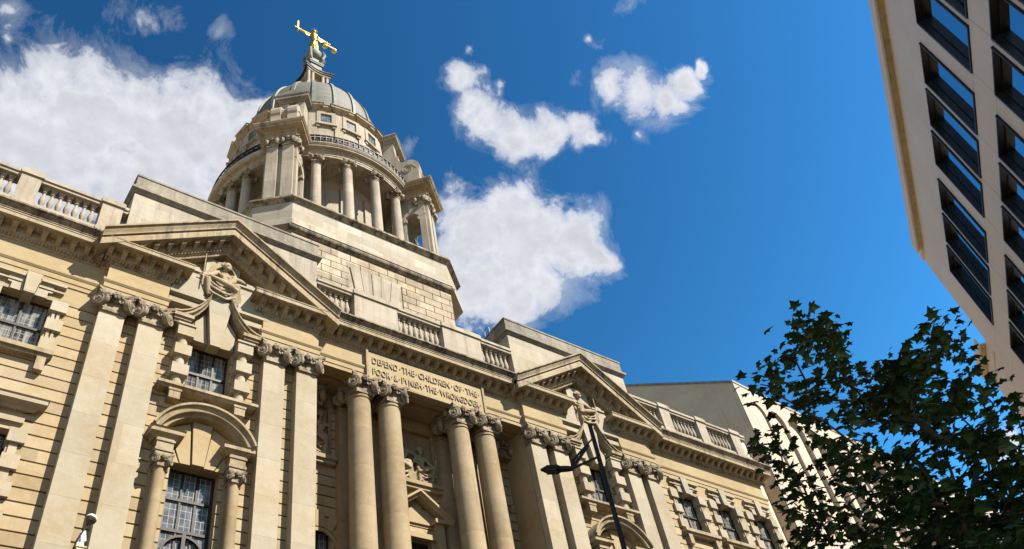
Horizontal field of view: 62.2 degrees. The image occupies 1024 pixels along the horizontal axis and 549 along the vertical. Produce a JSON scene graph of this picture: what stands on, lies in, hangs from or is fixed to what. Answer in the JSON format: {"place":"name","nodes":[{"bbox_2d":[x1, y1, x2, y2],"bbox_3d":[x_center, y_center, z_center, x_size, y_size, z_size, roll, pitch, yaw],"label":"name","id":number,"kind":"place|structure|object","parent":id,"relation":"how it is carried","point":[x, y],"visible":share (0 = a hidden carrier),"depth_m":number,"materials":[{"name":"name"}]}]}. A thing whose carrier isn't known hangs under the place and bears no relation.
{"place":"outdoors","nodes":[
{"label":"outdoors","id":0,"kind":"place"},
{"bbox_2d":[0,0,1023,510],"label":"sky","id":1,"kind":"structure","parent":0,"point":[649,187],"materials":[{"name":"blue"}]},
{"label":"pavement","id":2,"kind":"structure","parent":0,"visible":0},
{"bbox_2d":[0,46,786,548],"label":"courthouse","id":3,"kind":"structure","parent":2,"relation":"on","point":[266,344],"depth_m":30.45,"materials":[{"name":"stone"}]},
{"bbox_2d":[0,388,50,520],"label":"window","id":4,"kind":"structure","parent":3,"relation":"in","point":[9,400],"depth_m":22.12,"materials":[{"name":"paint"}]},
{"bbox_2d":[0,265,68,374],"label":"window","id":5,"kind":"structure","parent":3,"relation":"in","point":[23,322],"depth_m":24.93,"materials":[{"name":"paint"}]},
{"bbox_2d":[72,514,96,548],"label":"floodlight","id":6,"kind":"object","parent":3,"relation":"attached to","point":[90,519],"visible":1,"depth_m":20.36,"materials":[{"name":"white metal"}]},
{"bbox_2d":[157,469,213,548],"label":"window","id":7,"kind":"structure","parent":3,"relation":"in","point":[185,521],"depth_m":23.84,"materials":[{"name":"glass"}]},
{"bbox_2d":[153,320,258,420],"bbox_3d":[-9.709,3.211,27.123,3.160,3.020,0.840,23,-56,-30],"label":"window","id":8,"kind":"structure","parent":3,"relation":"in","point":[204,376],"depth_m":27.08,"materials":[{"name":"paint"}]},
{"bbox_2d":[232,139,242,163],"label":"drum window","id":9,"kind":"structure","parent":3,"relation":"in","point":[238,151],"depth_m":53.47,"materials":[{"name":"stone"}]},
{"bbox_2d":[243,128,257,149],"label":"drum window","id":10,"kind":"structure","parent":3,"relation":"in","point":[251,136],"depth_m":52.59,"materials":[{"name":"stone"}]},
{"bbox_2d":[295,20,336,53],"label":"gilded statue","id":11,"kind":"object","parent":3,"relation":"on","point":[314,38],"visible":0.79,"depth_m":70.19,"materials":[{"name":"gold metal"}]},
{"bbox_2d":[315,531,327,548],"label":"window","id":12,"kind":"structure","parent":3,"relation":"in","point":[321,539],"depth_m":27.29,"materials":[{"name":"glass"}]},
{"bbox_2d":[315,110,336,129],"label":"drum window","id":13,"kind":"structure","parent":3,"relation":"in","point":[327,119],"depth_m":52.63,"materials":[{"name":"stone"}]},
{"bbox_2d":[342,116,361,139],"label":"drum window","id":14,"kind":"structure","parent":3,"relation":"in","point":[351,127],"depth_m":53.28,"materials":[{"name":"stone"}]},
{"bbox_2d":[364,128,379,153],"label":"drum window","id":15,"kind":"structure","parent":3,"relation":"in","point":[370,140],"depth_m":54.20,"materials":[{"name":"stone"}]},
{"bbox_2d":[407,488,454,548],"bbox_3d":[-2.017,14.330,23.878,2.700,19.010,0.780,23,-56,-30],"label":"doorway","id":16,"kind":"structure","parent":3,"relation":"in","point":[417,515],"depth_m":30.17,"materials":[{"name":"stone"}]},
{"bbox_2d":[569,445,639,522],"bbox_3d":[3.663,8.902,35.350,3.160,3.020,0.840,23,-56,-30],"label":"window","id":17,"kind":"structure","parent":3,"relation":"in","point":[594,498],"depth_m":35.23,"materials":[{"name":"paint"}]},
{"bbox_2d":[666,476,721,548],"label":"window","id":18,"kind":"structure","parent":3,"relation":"in","point":[689,520],"depth_m":38.38,"materials":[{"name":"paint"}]},
{"bbox_2d":[705,488,759,548],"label":"window","id":19,"kind":"structure","parent":3,"relation":"in","point":[729,532],"depth_m":39.77,"materials":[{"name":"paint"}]},
{"bbox_2d":[741,500,786,548],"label":"window","id":20,"kind":"structure","parent":3,"relation":"in","point":[760,529],"depth_m":41.30,"materials":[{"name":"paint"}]},
{"bbox_2d":[625,380,1019,548],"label":"stone annex","id":21,"kind":"object","parent":2,"relation":"on","point":[720,404],"visible":0.25,"depth_m":49.82,"materials":[{"name":"white stone"}]},
{"bbox_2d":[733,300,1023,548],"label":"street tree","id":22,"kind":"object","parent":2,"relation":"on","point":[967,523],"visible":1,"depth_m":8.35,"materials":[{"name":"green plant"}]},
{"bbox_2d":[869,0,1023,421],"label":"office building","id":23,"kind":"structure","parent":2,"relation":"on","point":[952,72],"depth_m":30.06,"materials":[{"name":"concrete"}]},
{"bbox_2d":[913,0,972,73],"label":"window","id":24,"kind":"structure","parent":23,"relation":"in","point":[934,17],"depth_m":26.37,"materials":[{"name":"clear glass"}]},
{"bbox_2d":[918,42,977,134],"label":"window","id":25,"kind":"structure","parent":23,"relation":"in","point":[938,77],"depth_m":28.17,"materials":[{"name":"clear glass"}]},
{"bbox_2d":[925,88,981,178],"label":"window","id":26,"kind":"structure","parent":23,"relation":"in","point":[950,129],"depth_m":29.52,"materials":[{"name":"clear glass"}]},
{"bbox_2d":[944,0,968,18],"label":"window","id":27,"kind":"structure","parent":23,"relation":"in","point":[961,6],"depth_m":24.49,"materials":[{"name":"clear glass"}]},
{"bbox_2d":[930,130,984,217],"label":"window","id":28,"kind":"structure","parent":23,"relation":"in","point":[953,168],"depth_m":30.87,"materials":[{"name":"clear glass"}]},
{"bbox_2d":[937,178,988,262],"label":"window","id":29,"kind":"structure","parent":23,"relation":"in","point":[951,206],"depth_m":32.58,"materials":[{"name":"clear glass"}]},
{"bbox_2d":[941,213,990,295],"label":"window","id":30,"kind":"structure","parent":23,"relation":"in","point":[972,260],"depth_m":33.94,"materials":[{"name":"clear glass"}]},
{"bbox_2d":[946,245,993,324],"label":"window","id":31,"kind":"structure","parent":23,"relation":"in","point":[980,297],"depth_m":35.28,"materials":[{"name":"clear glass"}]},
{"bbox_2d":[988,0,1023,66],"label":"window","id":32,"kind":"structure","parent":23,"relation":"in","point":[1006,18],"depth_m":22.53,"materials":[{"name":"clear glass"}]},
{"bbox_2d":[990,46,1023,121],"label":"window","id":33,"kind":"structure","parent":23,"relation":"in","point":[1008,79],"depth_m":23.86,"materials":[{"name":"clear glass"}]},
{"bbox_2d":[995,114,1023,182],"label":"window","id":34,"kind":"structure","parent":23,"relation":"in","point":[1010,144],"depth_m":25.62,"materials":[{"name":"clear glass"}]},
{"bbox_2d":[998,162,1023,224],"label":"window","id":35,"kind":"structure","parent":23,"relation":"in","point":[1011,189],"depth_m":27.00,"materials":[{"name":"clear glass"}]},
{"bbox_2d":[1001,205,1023,262],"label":"window","id":36,"kind":"structure","parent":23,"relation":"in","point":[1013,231],"depth_m":28.39,"materials":[{"name":"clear glass"}]},
{"bbox_2d":[1004,254,1023,305],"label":"window","id":37,"kind":"structure","parent":23,"relation":"in","point":[1014,277],"depth_m":30.15,"materials":[{"name":"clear glass"}]},
{"bbox_2d":[1006,289,1023,336],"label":"window","id":38,"kind":"structure","parent":23,"relation":"in","point":[1015,309],"depth_m":31.53,"materials":[{"name":"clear glass"}]},
{"bbox_2d":[1008,321,1023,364],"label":"window","id":39,"kind":"structure","parent":23,"relation":"in","point":[1016,339],"depth_m":32.91,"materials":[{"name":"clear glass"}]},
{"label":"road","id":40,"kind":"structure","parent":0,"visible":0},
{"bbox_2d":[540,424,626,548],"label":"street lamp","id":41,"kind":"object","parent":40,"relation":"on","point":[555,469],"visible":1,"depth_m":11.60,"materials":[{"name":"metal"}]}
]}

